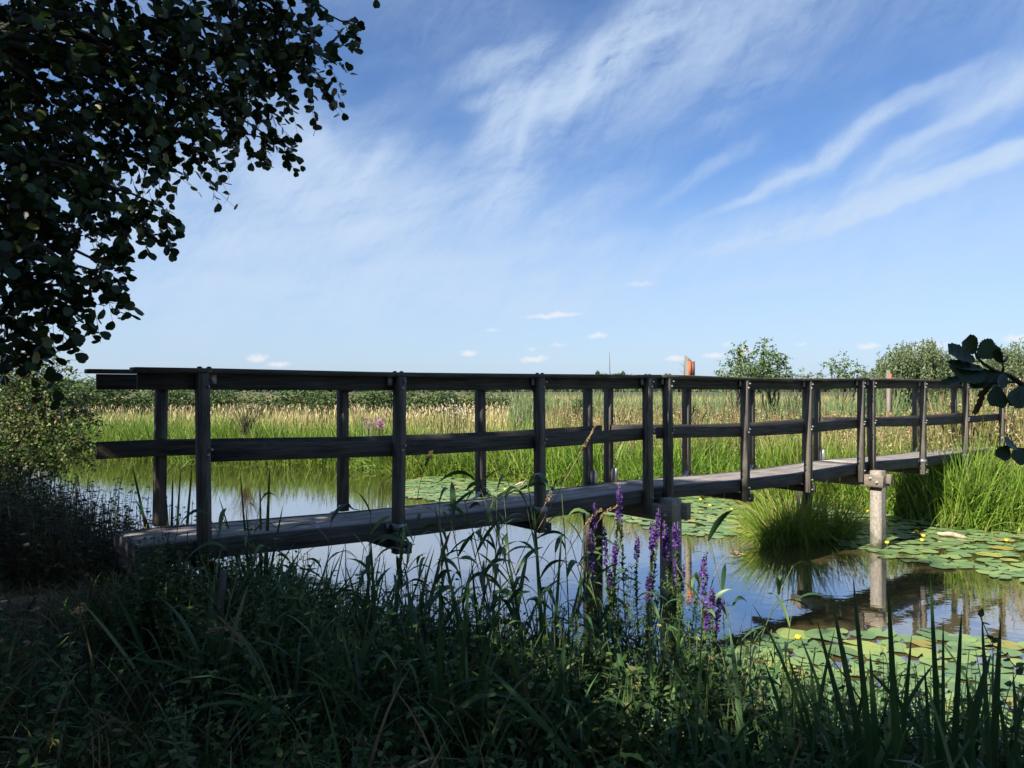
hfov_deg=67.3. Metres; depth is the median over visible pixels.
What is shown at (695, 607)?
purple loosestrife
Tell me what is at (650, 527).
purple loosestrife
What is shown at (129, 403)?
hedge shrub
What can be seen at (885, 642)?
lily pad
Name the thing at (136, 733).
bank grass
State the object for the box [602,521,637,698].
reed plant
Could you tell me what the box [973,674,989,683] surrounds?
lily pad
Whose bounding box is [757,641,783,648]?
lily pad
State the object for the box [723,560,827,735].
reed plant
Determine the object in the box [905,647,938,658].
lily pad
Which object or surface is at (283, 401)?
hedge shrub
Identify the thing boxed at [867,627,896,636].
lily pad
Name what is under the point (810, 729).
sword leaf clump
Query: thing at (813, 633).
lily pad
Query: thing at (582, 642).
reed plant
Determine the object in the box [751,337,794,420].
young alder
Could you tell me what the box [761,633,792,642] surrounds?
lily pad
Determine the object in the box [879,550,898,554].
lily pad
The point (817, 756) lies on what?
reed plant
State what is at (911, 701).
lily pad
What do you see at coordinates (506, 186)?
sky
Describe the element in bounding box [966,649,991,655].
lily pad
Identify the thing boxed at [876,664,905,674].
lily pad
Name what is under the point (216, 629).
canary grass
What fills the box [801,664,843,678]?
lily pad
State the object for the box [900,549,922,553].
lily pad
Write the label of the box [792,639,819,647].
lily pad
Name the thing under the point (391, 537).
reed plant
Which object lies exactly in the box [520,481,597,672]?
reed plant
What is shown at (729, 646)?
lily pad
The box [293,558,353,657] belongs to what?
reed plant
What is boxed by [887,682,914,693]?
lily pad
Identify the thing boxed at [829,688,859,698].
lily pad
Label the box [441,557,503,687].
reed plant
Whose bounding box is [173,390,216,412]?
hedge shrub
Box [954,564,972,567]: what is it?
lily pad
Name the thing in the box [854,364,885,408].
osier willow
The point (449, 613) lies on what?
reed plant
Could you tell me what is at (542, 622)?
sword leaf clump
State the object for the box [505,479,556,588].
canary grass
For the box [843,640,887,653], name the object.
lily pad
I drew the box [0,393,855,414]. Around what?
distant grass
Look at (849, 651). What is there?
lily pad
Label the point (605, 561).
purple loosestrife
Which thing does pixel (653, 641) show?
reed plant
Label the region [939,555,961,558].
lily pad
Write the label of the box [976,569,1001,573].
lily pad
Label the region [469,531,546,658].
reed plant
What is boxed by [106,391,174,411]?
hedge shrub
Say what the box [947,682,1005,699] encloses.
lily pad
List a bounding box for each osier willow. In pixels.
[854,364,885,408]
[871,340,924,415]
[908,337,954,412]
[941,356,994,404]
[984,338,1023,411]
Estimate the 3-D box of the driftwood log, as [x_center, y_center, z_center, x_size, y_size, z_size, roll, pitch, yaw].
[6.553,2.241,11.440,0.079,0.090,0.409,0,0,-41]
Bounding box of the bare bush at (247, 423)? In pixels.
[220,392,265,434]
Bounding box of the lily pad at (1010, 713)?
[980,712,1023,728]
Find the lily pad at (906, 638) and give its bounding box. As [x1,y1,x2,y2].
[893,634,915,641]
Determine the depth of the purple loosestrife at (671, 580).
4.01 m
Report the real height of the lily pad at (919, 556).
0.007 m
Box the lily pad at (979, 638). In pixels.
[974,636,989,641]
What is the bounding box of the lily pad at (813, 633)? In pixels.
[803,629,846,641]
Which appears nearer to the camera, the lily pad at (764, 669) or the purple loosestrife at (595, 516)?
the purple loosestrife at (595, 516)
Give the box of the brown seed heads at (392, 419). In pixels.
[252,406,546,431]
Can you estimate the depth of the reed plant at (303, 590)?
4.04 m
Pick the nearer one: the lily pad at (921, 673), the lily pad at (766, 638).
the lily pad at (921, 673)
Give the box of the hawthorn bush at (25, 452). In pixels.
[0,335,111,508]
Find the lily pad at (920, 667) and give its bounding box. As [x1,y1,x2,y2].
[895,661,931,673]
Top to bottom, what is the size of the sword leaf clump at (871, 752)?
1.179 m
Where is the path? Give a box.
[0,590,86,606]
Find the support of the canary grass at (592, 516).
on the ground at (54, 600)
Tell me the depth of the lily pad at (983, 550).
10.57 m
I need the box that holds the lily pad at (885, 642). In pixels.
[879,639,906,646]
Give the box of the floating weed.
[270,550,838,719]
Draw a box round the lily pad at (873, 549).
[866,547,880,551]
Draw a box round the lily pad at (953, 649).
[937,645,967,653]
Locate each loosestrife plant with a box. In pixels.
[360,416,382,457]
[376,415,386,457]
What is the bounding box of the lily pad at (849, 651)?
[819,644,857,657]
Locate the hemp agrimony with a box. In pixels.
[436,394,473,433]
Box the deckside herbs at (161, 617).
[101,516,447,689]
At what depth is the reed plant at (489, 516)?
4.27 m
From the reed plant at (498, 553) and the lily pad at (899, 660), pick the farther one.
the lily pad at (899, 660)
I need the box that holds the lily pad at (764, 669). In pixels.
[741,664,781,679]
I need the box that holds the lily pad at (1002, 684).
[1000,678,1023,689]
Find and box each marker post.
[685,356,694,423]
[886,370,891,436]
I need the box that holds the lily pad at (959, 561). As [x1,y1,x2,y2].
[953,559,972,562]
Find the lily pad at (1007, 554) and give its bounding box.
[995,552,1019,556]
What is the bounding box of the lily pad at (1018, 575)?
[1009,573,1023,576]
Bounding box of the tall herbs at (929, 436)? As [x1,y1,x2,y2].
[545,384,1023,499]
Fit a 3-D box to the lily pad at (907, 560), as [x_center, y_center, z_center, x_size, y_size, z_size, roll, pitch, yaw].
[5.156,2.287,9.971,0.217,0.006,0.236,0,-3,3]
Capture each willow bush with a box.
[785,367,822,409]
[818,351,868,410]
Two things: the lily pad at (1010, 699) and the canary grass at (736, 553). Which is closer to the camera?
the canary grass at (736, 553)
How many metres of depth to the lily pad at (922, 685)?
5.80 m
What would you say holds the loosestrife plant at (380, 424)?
on the reed bed at (560, 462)
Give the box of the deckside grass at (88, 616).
[4,544,402,709]
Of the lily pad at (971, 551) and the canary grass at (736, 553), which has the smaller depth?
the canary grass at (736, 553)
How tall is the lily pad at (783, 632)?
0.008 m
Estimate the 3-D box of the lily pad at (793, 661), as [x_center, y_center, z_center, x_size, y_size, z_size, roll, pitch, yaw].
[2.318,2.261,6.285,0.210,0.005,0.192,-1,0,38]
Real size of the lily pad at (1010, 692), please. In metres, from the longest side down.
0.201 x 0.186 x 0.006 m
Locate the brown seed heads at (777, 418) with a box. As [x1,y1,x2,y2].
[548,377,1023,444]
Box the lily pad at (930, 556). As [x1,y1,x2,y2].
[923,554,940,557]
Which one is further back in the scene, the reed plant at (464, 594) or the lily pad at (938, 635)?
the lily pad at (938, 635)
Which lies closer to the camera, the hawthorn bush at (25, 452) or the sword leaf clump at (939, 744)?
the sword leaf clump at (939, 744)
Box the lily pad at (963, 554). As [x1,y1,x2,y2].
[947,551,971,556]
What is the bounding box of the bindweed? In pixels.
[978,608,1023,766]
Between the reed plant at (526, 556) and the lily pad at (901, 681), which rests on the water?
the lily pad at (901, 681)
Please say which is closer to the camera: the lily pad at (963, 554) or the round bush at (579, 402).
the lily pad at (963, 554)
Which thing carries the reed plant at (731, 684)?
on the ground at (54, 600)
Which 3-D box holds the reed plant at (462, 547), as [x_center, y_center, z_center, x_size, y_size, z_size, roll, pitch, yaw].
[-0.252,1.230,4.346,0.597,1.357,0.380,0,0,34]
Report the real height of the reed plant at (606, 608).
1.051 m
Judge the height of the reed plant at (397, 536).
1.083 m
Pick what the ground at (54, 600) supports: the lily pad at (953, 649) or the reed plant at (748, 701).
the reed plant at (748, 701)
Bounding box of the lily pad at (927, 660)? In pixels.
[919,656,947,665]
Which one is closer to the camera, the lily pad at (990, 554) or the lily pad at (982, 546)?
the lily pad at (990, 554)
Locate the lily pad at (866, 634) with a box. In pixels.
[850,631,876,638]
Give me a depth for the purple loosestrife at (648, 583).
3.81 m
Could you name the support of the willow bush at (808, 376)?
on the ground at (54, 600)
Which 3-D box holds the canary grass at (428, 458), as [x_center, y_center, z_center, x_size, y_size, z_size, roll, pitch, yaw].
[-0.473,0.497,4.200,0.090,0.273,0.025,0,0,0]
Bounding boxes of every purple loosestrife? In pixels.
[579,528,604,682]
[581,503,598,681]
[586,547,610,691]
[597,526,624,673]
[605,540,627,724]
[606,482,622,661]
[607,568,633,707]
[616,484,635,678]
[626,536,644,664]
[629,571,651,711]
[637,520,662,656]
[642,520,662,652]
[644,508,665,683]
[660,521,685,689]
[660,564,685,685]
[661,529,683,686]
[662,521,686,654]
[671,522,693,696]
[672,554,692,698]
[683,551,708,674]
[684,607,711,746]
[694,566,724,737]
[702,597,726,708]
[708,587,729,725]
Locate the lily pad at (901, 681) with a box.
[879,674,914,686]
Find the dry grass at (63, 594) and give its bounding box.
[0,575,175,715]
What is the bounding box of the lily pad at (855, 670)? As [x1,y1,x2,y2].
[838,667,869,675]
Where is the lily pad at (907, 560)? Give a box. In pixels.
[900,559,917,561]
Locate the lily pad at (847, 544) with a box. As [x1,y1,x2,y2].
[839,542,857,546]
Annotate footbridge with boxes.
[84,366,1005,608]
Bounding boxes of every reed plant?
[178,508,260,622]
[227,492,280,606]
[241,536,291,648]
[260,538,321,637]
[269,580,328,667]
[273,544,322,635]
[277,568,316,666]
[291,504,356,660]
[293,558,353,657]
[327,490,389,651]
[328,534,405,682]
[330,547,410,690]
[363,583,408,697]
[368,649,429,765]
[374,650,452,741]
[376,513,420,659]
[378,533,414,652]
[388,524,447,704]
[395,563,437,698]
[397,526,459,649]
[398,554,445,671]
[404,481,456,669]
[420,487,449,631]
[421,487,505,671]
[421,581,474,670]
[430,502,499,645]
[438,470,537,664]
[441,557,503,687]
[442,481,514,674]
[444,466,539,689]
[465,605,522,721]
[469,518,522,646]
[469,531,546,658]
[471,539,539,661]
[471,561,530,719]
[472,474,509,678]
[486,486,535,673]
[496,513,575,681]
[498,489,578,666]
[505,586,531,693]
[514,654,571,765]
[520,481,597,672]
[524,473,608,655]
[527,535,576,669]
[537,530,608,671]
[538,518,602,688]
[540,568,600,678]
[561,697,609,767]
[569,512,623,670]
[572,612,605,721]
[573,555,640,683]
[581,562,622,695]
[590,608,660,739]
[591,591,671,682]
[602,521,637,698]
[638,708,666,765]
[639,625,688,737]
[641,598,682,706]
[664,619,686,722]
[669,619,723,748]
[676,551,774,725]
[680,582,726,722]
[682,652,720,723]
[687,596,746,695]
[697,682,743,752]
[700,510,785,722]
[720,647,778,762]
[721,676,781,763]
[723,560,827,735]
[759,593,821,730]
[770,672,805,762]
[788,727,837,767]
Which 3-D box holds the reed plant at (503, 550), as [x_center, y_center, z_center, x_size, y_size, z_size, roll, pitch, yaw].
[-0.107,1.261,4.562,0.583,1.500,0.467,0,-5,-22]
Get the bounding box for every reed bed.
[34,399,1023,534]
[728,422,1023,529]
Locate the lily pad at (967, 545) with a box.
[957,544,977,547]
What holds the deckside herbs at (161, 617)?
on the ground at (54, 600)
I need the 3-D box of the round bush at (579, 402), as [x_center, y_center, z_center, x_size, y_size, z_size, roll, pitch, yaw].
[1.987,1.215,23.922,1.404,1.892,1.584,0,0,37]
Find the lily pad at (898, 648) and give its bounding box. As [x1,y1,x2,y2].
[886,646,906,652]
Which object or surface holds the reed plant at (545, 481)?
on the ground at (54, 600)
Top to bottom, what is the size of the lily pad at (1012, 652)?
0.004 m
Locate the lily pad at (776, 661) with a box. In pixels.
[765,660,795,668]
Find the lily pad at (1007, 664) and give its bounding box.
[990,658,1013,666]
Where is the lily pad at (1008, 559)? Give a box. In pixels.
[1000,558,1018,561]
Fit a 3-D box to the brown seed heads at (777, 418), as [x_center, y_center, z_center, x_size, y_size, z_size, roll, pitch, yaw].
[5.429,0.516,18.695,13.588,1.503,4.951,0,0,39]
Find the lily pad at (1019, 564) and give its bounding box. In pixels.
[1011,563,1023,566]
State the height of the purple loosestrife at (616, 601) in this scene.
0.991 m
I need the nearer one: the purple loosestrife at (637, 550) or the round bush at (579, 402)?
the purple loosestrife at (637, 550)
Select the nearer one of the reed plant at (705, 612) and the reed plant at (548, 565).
the reed plant at (705, 612)
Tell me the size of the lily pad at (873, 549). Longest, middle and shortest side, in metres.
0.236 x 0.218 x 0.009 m
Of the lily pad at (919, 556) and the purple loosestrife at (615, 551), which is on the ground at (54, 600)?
the purple loosestrife at (615, 551)
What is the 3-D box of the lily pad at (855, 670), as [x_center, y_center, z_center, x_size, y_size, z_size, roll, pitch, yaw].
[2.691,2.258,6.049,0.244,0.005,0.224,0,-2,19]
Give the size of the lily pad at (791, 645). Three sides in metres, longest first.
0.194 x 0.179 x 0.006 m
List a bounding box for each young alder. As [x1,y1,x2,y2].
[714,340,775,415]
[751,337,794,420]
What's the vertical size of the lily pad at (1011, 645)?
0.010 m
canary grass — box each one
[205,627,277,700]
[417,450,432,499]
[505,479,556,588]
[537,420,599,529]
[550,508,601,589]
[575,505,618,614]
[710,551,742,588]
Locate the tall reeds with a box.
[499,373,1023,439]
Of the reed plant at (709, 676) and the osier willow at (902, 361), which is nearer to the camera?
the reed plant at (709, 676)
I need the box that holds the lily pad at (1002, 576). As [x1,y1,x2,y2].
[989,574,1011,578]
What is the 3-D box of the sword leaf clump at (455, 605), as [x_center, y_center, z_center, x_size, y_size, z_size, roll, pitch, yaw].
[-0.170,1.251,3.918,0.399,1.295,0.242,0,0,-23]
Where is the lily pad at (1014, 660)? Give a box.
[1002,658,1020,664]
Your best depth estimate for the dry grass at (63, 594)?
4.68 m
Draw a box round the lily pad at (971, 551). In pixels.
[965,550,979,552]
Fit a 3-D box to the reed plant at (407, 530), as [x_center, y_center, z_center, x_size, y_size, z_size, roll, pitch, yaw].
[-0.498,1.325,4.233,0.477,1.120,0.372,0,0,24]
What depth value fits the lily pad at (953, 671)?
5.98 m
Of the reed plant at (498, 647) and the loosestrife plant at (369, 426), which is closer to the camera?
the reed plant at (498, 647)
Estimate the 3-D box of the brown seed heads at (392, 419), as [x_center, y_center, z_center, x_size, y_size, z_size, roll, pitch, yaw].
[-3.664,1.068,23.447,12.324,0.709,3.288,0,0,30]
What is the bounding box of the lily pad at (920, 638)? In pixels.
[912,635,936,641]
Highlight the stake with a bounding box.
[214,570,226,645]
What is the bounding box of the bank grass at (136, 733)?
[0,529,1023,767]
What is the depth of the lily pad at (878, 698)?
5.51 m
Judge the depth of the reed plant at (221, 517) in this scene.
4.49 m
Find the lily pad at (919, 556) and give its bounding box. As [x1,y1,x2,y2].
[908,555,927,558]
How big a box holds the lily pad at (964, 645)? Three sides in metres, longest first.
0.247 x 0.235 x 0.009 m
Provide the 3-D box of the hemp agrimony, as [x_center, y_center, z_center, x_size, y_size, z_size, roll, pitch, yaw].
[-1.529,1.092,21.441,1.294,1.714,1.159,0,0,-8]
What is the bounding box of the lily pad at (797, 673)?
[781,669,809,677]
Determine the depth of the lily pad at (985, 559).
9.94 m
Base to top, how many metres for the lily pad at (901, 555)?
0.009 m
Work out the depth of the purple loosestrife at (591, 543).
4.10 m
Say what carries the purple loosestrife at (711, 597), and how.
on the ground at (54, 600)
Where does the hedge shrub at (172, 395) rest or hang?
on the ground at (54, 600)
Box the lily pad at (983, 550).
[975,549,996,551]
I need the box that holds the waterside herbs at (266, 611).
[165,522,1023,767]
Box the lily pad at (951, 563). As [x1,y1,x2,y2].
[941,562,959,565]
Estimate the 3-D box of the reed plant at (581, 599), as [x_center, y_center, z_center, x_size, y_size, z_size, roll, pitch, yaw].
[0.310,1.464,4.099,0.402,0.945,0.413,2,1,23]
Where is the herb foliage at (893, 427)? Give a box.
[561,378,1023,479]
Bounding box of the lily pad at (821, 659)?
[805,656,832,664]
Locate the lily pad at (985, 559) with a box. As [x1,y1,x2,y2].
[975,558,1001,562]
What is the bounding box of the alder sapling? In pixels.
[939,334,1023,464]
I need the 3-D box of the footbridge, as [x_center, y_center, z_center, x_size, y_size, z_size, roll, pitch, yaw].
[3.217,1.696,9.936,15.378,3.598,1.390,0,0,-39]
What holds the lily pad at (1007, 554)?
on the water
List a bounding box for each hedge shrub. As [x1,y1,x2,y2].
[0,390,34,413]
[46,368,129,416]
[85,390,153,416]
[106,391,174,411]
[136,390,194,416]
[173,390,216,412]
[186,390,241,415]
[220,390,284,410]
[243,390,307,417]
[286,390,328,412]
[301,390,356,415]
[320,390,392,415]
[356,391,406,412]
[406,390,446,415]
[417,390,467,414]
[446,390,503,411]
[474,391,512,412]
[504,393,546,412]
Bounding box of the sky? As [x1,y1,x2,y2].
[0,0,1023,385]
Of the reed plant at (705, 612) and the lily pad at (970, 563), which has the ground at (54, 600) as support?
the reed plant at (705, 612)
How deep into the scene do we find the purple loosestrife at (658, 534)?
4.14 m
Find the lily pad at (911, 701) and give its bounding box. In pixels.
[884,694,930,711]
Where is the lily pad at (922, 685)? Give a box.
[910,679,932,689]
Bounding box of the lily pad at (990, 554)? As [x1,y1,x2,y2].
[975,552,1002,556]
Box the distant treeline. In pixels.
[0,370,875,391]
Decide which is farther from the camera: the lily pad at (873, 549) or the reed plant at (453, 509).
the lily pad at (873, 549)
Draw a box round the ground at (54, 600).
[0,390,1022,767]
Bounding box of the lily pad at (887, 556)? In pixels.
[877,554,895,557]
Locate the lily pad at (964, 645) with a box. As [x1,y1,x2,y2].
[947,641,979,648]
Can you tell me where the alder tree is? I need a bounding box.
[0,0,379,419]
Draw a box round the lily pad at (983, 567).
[975,565,997,569]
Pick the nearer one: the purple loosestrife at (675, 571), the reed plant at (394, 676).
the reed plant at (394, 676)
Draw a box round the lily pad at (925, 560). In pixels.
[917,558,940,562]
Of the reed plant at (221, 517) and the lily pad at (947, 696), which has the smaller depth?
the reed plant at (221, 517)
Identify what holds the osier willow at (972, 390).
on the ground at (54, 600)
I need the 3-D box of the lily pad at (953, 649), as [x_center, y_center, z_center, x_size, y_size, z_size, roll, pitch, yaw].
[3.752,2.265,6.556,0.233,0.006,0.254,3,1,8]
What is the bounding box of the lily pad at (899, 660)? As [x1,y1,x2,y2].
[865,651,905,663]
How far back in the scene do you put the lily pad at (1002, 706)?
5.38 m
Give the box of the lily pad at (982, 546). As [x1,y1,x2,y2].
[970,544,992,547]
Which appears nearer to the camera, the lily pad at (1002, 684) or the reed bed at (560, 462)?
the lily pad at (1002, 684)
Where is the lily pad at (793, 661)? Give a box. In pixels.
[784,657,808,665]
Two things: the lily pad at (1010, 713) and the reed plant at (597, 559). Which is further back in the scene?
the lily pad at (1010, 713)
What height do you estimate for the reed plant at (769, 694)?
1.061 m
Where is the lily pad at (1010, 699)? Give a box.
[1002,697,1017,705]
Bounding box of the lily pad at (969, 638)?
[948,634,976,642]
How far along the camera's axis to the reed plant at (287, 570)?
4.29 m
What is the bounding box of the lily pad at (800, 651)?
[793,647,831,658]
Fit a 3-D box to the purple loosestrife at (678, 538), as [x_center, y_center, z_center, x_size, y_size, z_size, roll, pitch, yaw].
[0.831,1.327,4.008,0.160,1.215,0.115,0,0,7]
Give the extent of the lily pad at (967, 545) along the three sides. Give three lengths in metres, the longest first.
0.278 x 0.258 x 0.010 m
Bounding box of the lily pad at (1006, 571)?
[999,570,1016,573]
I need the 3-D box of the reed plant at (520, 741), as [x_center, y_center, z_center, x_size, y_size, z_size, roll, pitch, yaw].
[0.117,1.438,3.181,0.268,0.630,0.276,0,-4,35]
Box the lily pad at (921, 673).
[917,670,954,683]
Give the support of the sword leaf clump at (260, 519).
on the ground at (54, 600)
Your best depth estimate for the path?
4.95 m
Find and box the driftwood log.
[937,531,967,538]
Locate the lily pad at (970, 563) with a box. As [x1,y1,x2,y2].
[960,562,981,566]
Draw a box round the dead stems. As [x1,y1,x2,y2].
[0,458,234,594]
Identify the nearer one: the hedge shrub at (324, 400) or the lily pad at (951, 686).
the lily pad at (951, 686)
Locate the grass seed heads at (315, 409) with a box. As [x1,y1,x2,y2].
[0,401,629,428]
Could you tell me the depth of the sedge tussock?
11.12 m
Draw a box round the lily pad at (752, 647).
[739,643,761,651]
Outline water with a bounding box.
[3,453,1023,739]
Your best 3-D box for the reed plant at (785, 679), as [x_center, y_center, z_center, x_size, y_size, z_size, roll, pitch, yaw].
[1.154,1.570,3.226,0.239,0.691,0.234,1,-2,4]
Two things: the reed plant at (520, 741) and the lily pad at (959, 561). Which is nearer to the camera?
the reed plant at (520, 741)
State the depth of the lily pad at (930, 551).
10.51 m
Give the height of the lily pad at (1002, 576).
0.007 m
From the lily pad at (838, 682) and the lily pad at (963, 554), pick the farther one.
the lily pad at (963, 554)
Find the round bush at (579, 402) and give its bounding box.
[554,394,598,427]
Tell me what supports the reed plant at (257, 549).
on the ground at (54, 600)
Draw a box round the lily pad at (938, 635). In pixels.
[916,628,957,640]
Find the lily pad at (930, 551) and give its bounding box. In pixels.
[919,548,938,552]
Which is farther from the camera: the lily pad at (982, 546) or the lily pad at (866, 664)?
the lily pad at (982, 546)
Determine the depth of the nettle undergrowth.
3.16 m
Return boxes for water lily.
[795,634,801,648]
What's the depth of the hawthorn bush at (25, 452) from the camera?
8.90 m
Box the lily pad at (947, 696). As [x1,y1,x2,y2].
[922,688,953,702]
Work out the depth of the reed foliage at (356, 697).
3.38 m
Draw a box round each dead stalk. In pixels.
[89,708,96,767]
[97,712,104,767]
[104,716,112,767]
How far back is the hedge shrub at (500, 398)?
45.36 m
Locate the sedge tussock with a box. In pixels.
[704,481,899,550]
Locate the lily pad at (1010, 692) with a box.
[988,686,1020,695]
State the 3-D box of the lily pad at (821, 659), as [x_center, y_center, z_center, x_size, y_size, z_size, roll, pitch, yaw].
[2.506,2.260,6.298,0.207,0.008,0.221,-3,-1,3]
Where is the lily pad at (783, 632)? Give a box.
[776,628,810,639]
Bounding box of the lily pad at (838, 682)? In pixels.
[803,677,843,692]
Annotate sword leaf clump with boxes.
[131,463,191,580]
[218,468,283,589]
[345,517,433,712]
[405,568,497,758]
[434,504,523,693]
[507,509,585,705]
[647,618,707,766]
[754,607,867,766]
[792,579,911,767]
[924,575,990,767]
[966,619,1023,767]
[995,673,1021,767]
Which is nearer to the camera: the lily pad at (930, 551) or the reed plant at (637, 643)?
the reed plant at (637, 643)
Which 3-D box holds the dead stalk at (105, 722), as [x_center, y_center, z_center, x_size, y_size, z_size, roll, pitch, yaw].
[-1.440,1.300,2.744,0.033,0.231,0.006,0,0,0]
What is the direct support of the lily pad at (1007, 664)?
on the water
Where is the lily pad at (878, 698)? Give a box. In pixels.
[855,695,887,705]
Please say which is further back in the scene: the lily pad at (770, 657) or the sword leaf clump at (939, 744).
the lily pad at (770, 657)
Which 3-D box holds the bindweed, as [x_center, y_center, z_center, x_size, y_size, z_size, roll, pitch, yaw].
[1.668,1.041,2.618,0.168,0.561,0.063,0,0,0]
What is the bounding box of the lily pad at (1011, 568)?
[997,566,1022,570]
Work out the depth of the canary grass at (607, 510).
4.00 m
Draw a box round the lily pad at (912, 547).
[899,545,923,549]
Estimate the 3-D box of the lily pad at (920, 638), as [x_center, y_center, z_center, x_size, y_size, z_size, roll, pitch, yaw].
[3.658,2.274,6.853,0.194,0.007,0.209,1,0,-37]
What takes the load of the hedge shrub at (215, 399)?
on the ground at (54, 600)
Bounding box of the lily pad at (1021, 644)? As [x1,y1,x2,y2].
[1017,641,1023,647]
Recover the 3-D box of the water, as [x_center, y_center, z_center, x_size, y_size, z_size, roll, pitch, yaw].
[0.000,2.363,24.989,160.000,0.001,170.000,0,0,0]
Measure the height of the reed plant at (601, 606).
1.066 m
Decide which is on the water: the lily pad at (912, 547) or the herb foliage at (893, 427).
the lily pad at (912, 547)
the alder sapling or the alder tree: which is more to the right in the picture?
the alder sapling
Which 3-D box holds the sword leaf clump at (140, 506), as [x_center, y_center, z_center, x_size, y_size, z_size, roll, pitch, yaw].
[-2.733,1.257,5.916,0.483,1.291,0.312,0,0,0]
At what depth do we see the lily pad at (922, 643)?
6.73 m
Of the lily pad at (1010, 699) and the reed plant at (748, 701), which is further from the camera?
the lily pad at (1010, 699)
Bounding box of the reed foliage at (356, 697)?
[79,532,1023,767]
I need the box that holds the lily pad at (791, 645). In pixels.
[778,641,798,648]
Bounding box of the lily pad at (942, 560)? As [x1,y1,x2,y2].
[930,558,948,561]
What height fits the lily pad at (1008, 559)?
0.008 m
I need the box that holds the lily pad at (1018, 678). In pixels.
[1010,675,1023,683]
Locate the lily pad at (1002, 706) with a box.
[973,699,1007,712]
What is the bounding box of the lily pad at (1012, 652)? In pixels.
[994,647,1022,656]
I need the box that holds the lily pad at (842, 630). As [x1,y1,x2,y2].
[826,628,847,632]
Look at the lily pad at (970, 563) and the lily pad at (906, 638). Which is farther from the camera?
the lily pad at (970, 563)
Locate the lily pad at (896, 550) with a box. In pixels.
[882,548,901,551]
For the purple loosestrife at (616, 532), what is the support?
on the ground at (54, 600)
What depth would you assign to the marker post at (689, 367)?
18.60 m
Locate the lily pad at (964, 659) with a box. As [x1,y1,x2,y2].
[938,652,976,663]
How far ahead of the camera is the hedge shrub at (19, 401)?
40.10 m
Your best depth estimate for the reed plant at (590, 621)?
3.46 m
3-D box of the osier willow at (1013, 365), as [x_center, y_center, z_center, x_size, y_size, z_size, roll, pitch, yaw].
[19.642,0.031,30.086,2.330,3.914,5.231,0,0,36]
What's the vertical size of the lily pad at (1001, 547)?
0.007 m
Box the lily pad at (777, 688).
[768,687,807,700]
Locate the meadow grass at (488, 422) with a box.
[1,402,1023,463]
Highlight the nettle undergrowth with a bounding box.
[0,534,1014,767]
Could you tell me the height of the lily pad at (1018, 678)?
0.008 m
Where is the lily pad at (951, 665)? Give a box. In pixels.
[945,662,977,672]
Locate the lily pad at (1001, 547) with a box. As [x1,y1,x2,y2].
[988,545,1013,549]
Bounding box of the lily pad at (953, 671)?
[945,669,976,679]
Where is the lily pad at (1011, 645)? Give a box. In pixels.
[988,639,1022,649]
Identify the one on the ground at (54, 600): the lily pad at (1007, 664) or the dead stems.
the dead stems
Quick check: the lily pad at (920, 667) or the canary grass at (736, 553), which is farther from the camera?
the lily pad at (920, 667)
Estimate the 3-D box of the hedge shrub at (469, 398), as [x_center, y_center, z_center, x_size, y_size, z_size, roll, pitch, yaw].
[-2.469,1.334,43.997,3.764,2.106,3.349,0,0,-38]
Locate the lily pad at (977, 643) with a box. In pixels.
[963,640,993,648]
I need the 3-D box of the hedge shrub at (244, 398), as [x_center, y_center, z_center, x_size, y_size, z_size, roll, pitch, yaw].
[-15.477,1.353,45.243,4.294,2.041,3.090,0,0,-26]
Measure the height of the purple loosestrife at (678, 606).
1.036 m
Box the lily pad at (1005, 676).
[968,665,1023,679]
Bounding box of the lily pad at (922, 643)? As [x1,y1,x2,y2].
[910,640,931,647]
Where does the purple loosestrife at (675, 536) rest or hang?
on the ground at (54, 600)
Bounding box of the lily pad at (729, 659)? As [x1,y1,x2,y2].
[717,652,749,666]
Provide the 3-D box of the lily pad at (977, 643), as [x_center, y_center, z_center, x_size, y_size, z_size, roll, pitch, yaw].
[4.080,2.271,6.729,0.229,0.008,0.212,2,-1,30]
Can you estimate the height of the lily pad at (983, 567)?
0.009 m
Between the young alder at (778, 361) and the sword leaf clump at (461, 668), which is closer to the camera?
the sword leaf clump at (461, 668)
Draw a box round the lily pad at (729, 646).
[720,645,745,652]
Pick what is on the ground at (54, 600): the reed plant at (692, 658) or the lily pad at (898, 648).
the reed plant at (692, 658)
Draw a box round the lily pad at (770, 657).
[753,647,792,659]
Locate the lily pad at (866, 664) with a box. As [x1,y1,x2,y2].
[849,659,879,670]
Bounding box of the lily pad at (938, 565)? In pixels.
[930,563,956,568]
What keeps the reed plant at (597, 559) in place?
on the ground at (54, 600)
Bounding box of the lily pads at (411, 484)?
[196,476,1023,674]
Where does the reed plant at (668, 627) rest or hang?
on the ground at (54, 600)
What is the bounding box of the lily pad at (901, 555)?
[891,554,914,557]
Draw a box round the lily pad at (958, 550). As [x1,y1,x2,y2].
[946,549,968,552]
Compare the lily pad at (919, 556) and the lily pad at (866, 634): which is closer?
the lily pad at (866, 634)
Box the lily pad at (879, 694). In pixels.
[841,681,889,697]
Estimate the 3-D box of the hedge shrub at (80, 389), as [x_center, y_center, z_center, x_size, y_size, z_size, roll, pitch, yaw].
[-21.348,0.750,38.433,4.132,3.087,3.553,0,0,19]
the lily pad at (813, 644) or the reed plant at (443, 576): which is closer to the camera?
the reed plant at (443, 576)
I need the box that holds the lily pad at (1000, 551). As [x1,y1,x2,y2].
[996,550,1017,553]
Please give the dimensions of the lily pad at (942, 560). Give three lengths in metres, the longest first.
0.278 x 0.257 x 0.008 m

